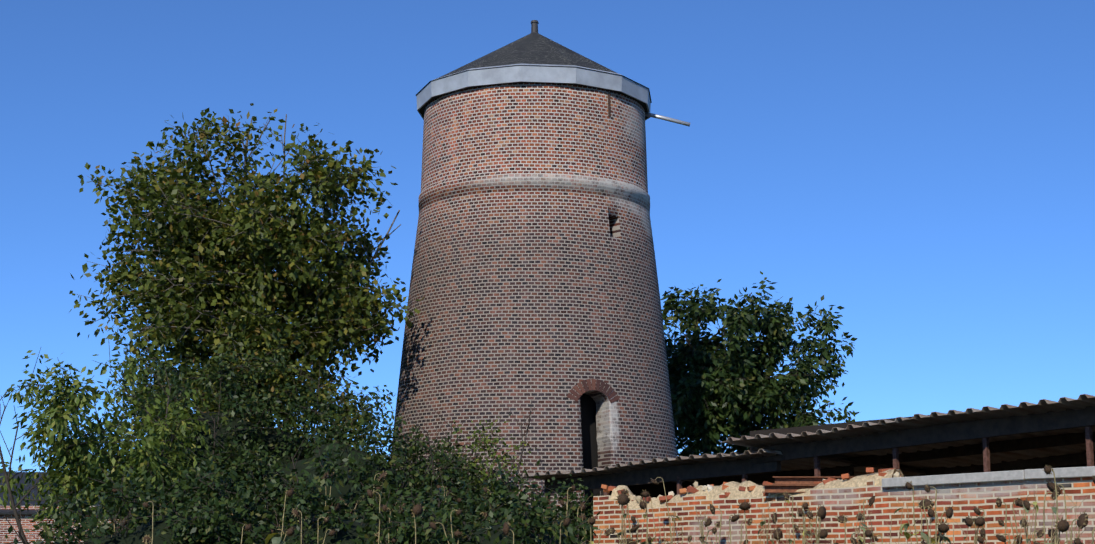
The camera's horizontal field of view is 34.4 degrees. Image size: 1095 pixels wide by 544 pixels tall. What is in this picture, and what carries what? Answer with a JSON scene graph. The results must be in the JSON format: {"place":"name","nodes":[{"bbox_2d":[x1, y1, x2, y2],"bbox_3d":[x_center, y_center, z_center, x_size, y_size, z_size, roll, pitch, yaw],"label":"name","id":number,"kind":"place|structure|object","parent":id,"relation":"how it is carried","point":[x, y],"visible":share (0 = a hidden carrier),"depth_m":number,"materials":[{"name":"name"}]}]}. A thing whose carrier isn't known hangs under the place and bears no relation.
{"place":"outdoors","nodes":[
{"label":"outdoors","id":0,"kind":"place"},
{"bbox_2d":[0,506,119,543],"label":"neighbour house walls","id":1,"kind":"structure","parent":0,"point":[5,525],"depth_m":56.78,"materials":[{"name":"red brick"}]},
{"bbox_2d":[0,472,122,513],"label":"distant roof","id":2,"kind":"structure","parent":1,"relation":"on","point":[23,503],"depth_m":58.31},
{"bbox_2d":[0,339,228,543],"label":"light tree","id":3,"kind":"object","parent":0,"point":[151,443],"depth_m":25.24,"materials":[{"name":"green plant"}]},
{"bbox_2d":[65,332,361,536],"bbox_3d":[-5.499,3.681,29.361,5.111,5.298,4.028,0,-10,-2],"label":"shrub","id":4,"kind":"object","parent":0,"point":[240,409],"depth_m":29.19,"materials":[{"name":"green plant"}]},
{"bbox_2d":[69,103,425,436],"bbox_3d":[-5.582,1.865,32.888,6.488,10.055,5.815,0,-10,-2],"label":"tall tree","id":5,"kind":"object","parent":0,"point":[299,246],"depth_m":32.20,"materials":[{"name":"green plant"}]},
{"bbox_2d":[116,331,379,453],"bbox_3d":[-5.230,3.915,31.369,4.549,5.519,3.599,0,-10,-2],"label":"shrub","id":6,"kind":"object","parent":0,"point":[275,379],"depth_m":30.93,"materials":[{"name":"green plant"}]},
{"bbox_2d":[149,380,496,531],"bbox_3d":[-3.577,3.947,28.485,5.602,4.465,4.176,0,-10,-2],"label":"shrub","id":7,"kind":"object","parent":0,"point":[363,442],"depth_m":28.13,"materials":[{"name":"green plant"}]},
{"bbox_2d":[398,400,536,508],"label":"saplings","id":8,"kind":"object","parent":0,"point":[493,454],"depth_m":30.41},
{"bbox_2d":[0,0,1094,471],"label":"sky","id":9,"kind":"structure","parent":0,"point":[925,169],"materials":[{"name":"blue"}]},
{"bbox_2d":[499,474,598,543],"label":"ivy bush","id":10,"kind":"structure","parent":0,"point":[576,505],"depth_m":25.59,"materials":[{"name":"green plant"}]},
{"bbox_2d":[660,271,858,456],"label":"walnut tree","id":11,"kind":"object","parent":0,"point":[696,411],"depth_m":42.14,"materials":[{"name":"green plant"}]},
{"bbox_2d":[545,426,1093,512],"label":"wooden posts","id":12,"kind":"object","parent":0,"point":[1089,449],"visible":0.17,"depth_m":22.76,"materials":[{"name":"brown wood"}]},
{"bbox_2d":[544,406,1094,493],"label":"shed beams","id":13,"kind":"structure","parent":12,"relation":"on","point":[1004,426],"depth_m":25.24,"materials":[{"name":"brown wood"}]},
{"bbox_2d":[521,449,925,484],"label":"shed roof","id":14,"kind":"structure","parent":13,"relation":"on","point":[799,464],"depth_m":26.97,"materials":[{"name":"grey metal"}]},
{"bbox_2d":[721,394,1094,469],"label":"shed roof","id":15,"kind":"structure","parent":13,"relation":"on","point":[1083,401],"depth_m":24.33,"materials":[{"name":"grey metal"}]},
{"bbox_2d":[601,413,1094,498],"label":"shed wall","id":16,"kind":"structure","parent":0,"point":[655,490],"depth_m":29.22,"materials":[{"name":"wood"}]},
{"bbox_3d":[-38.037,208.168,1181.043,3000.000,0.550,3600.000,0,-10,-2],"label":"ground","id":17,"kind":"structure","parent":0,"visible":0},
{"bbox_2d":[5,451,290,543],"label":"shrub","id":18,"kind":"object","parent":17,"relation":"on","point":[108,528],"depth_m":21.07,"materials":[{"name":"green plant"}]},
{"bbox_2d":[119,435,542,543],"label":"shrub","id":19,"kind":"object","parent":17,"relation":"on","point":[298,502],"depth_m":20.96,"materials":[{"name":"green plant"}]},
{"bbox_2d":[363,427,528,526],"bbox_3d":[-2.208,4.597,30.378,4.108,3.843,3.142,5,-11,-25],"label":"shrub","id":20,"kind":"object","parent":17,"relation":"on","point":[477,486],"depth_m":30.58,"materials":[{"name":"green plant"}]},
{"bbox_2d":[308,457,599,543],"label":"shrub","id":21,"kind":"object","parent":17,"relation":"on","point":[548,528],"depth_m":20.02,"materials":[{"name":"green plant"}]},
{"bbox_2d":[391,83,676,541],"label":"mill tower","id":22,"kind":"structure","parent":17,"relation":"on","point":[534,277],"depth_m":33.29,"materials":[{"name":"brick"}]},
{"bbox_2d":[419,82,647,118],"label":"roof soffit","id":23,"kind":"structure","parent":22,"relation":"attached to","point":[422,109],"depth_m":34.40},
{"bbox_2d":[416,33,650,101],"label":"conical roof","id":24,"kind":"structure","parent":22,"relation":"on","point":[534,48],"depth_m":34.71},
{"bbox_2d":[416,64,651,102],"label":"roof edge trim","id":25,"kind":"structure","parent":24,"relation":"attached to","point":[534,64],"depth_m":33.88,"materials":[{"name":"grey metal"}]},
{"bbox_2d":[530,20,538,33],"bbox_3d":[-0.264,-4.954,36.258,0.440,0.395,0.440,0,-10,-2],"label":"roof finial","id":26,"kind":"object","parent":24,"relation":"on","point":[534,26],"visible":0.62,"depth_m":36.21,"materials":[{"name":"grey metal"}]},
{"bbox_2d":[417,65,650,119],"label":"roof fascia","id":27,"kind":"structure","parent":22,"relation":"attached to","point":[521,73],"depth_m":33.95,"materials":[{"name":"grey metal"}]},
{"bbox_2d":[580,394,599,517],"bbox_3d":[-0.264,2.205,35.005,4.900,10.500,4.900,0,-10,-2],"label":"doorway","id":28,"kind":"structure","parent":22,"relation":"in","point":[589,432],"depth_m":32.99,"materials":[{"name":"black"}]},
{"bbox_2d":[567,379,618,402],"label":"door arch bricks","id":29,"kind":"object","parent":22,"relation":"attached to","point":[578,393],"depth_m":32.52,"materials":[{"name":"brown brick"}]},
{"bbox_2d":[608,92,610,116],"bbox_3d":[1.192,-3.235,34.205,0.044,0.480,0.040,8,-13,-39],"label":"wall anchor iron","id":30,"kind":"object","parent":22,"relation":"attached to","point":[609,111],"visible":0.86,"depth_m":34.19,"materials":[{"name":"brown metal"}]},
{"bbox_2d":[645,112,689,126],"bbox_3d":[2.390,-3.106,35.869,1.018,0.314,0.080,0,-10,-2],"label":"pole","id":31,"kind":"object","parent":22,"relation":"attached to","point":[665,118],"visible":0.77,"depth_m":35.84,"materials":[{"name":"silver metal"}]},
{"bbox_2d":[33,487,1093,543],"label":"dry weed stalks","id":32,"kind":"object","parent":17,"relation":"on","point":[765,518],"visible":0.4,"depth_m":19.34,"materials":[{"name":"brown plant"}]},
{"bbox_2d":[59,500,1083,543],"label":"weed leaves","id":33,"kind":"object","parent":17,"relation":"on","point":[906,526],"visible":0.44,"depth_m":19.03,"materials":[{"name":"green plant"}]},
{"bbox_2d":[83,469,1094,543],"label":"sunflower","id":34,"kind":"object","parent":17,"relation":"on","point":[864,535],"depth_m":19.70,"materials":[{"name":"plant"}]},
{"bbox_2d":[86,466,1094,543],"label":"sunflower heads","id":35,"kind":"object","parent":34,"relation":"attached to","point":[1062,525],"visible":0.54,"depth_m":19.23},
{"bbox_2d":[91,465,1094,543],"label":"sunflower bracts","id":36,"kind":"object","parent":35,"relation":"attached to","point":[1058,531],"visible":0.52,"depth_m":19.17,"materials":[{"name":"green plant"}]},
{"bbox_2d":[593,477,1094,543],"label":"garden wall","id":37,"kind":"structure","parent":17,"relation":"on","point":[963,500],"depth_m":21.38,"materials":[{"name":"brick"}]},
{"bbox_2d":[601,467,905,508],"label":"rubble wall","id":38,"kind":"structure","parent":37,"relation":"on","point":[737,490],"depth_m":23.21,"materials":[{"name":"stone"}]},
{"bbox_2d":[762,476,852,492],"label":"planks","id":39,"kind":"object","parent":37,"relation":"on","point":[788,484],"depth_m":22.50,"materials":[{"name":"brown wood"}]},
{"bbox_2d":[882,466,1094,487],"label":"wall coping","id":40,"kind":"object","parent":37,"relation":"on","point":[1030,474],"depth_m":20.01,"materials":[{"name":"concrete"}]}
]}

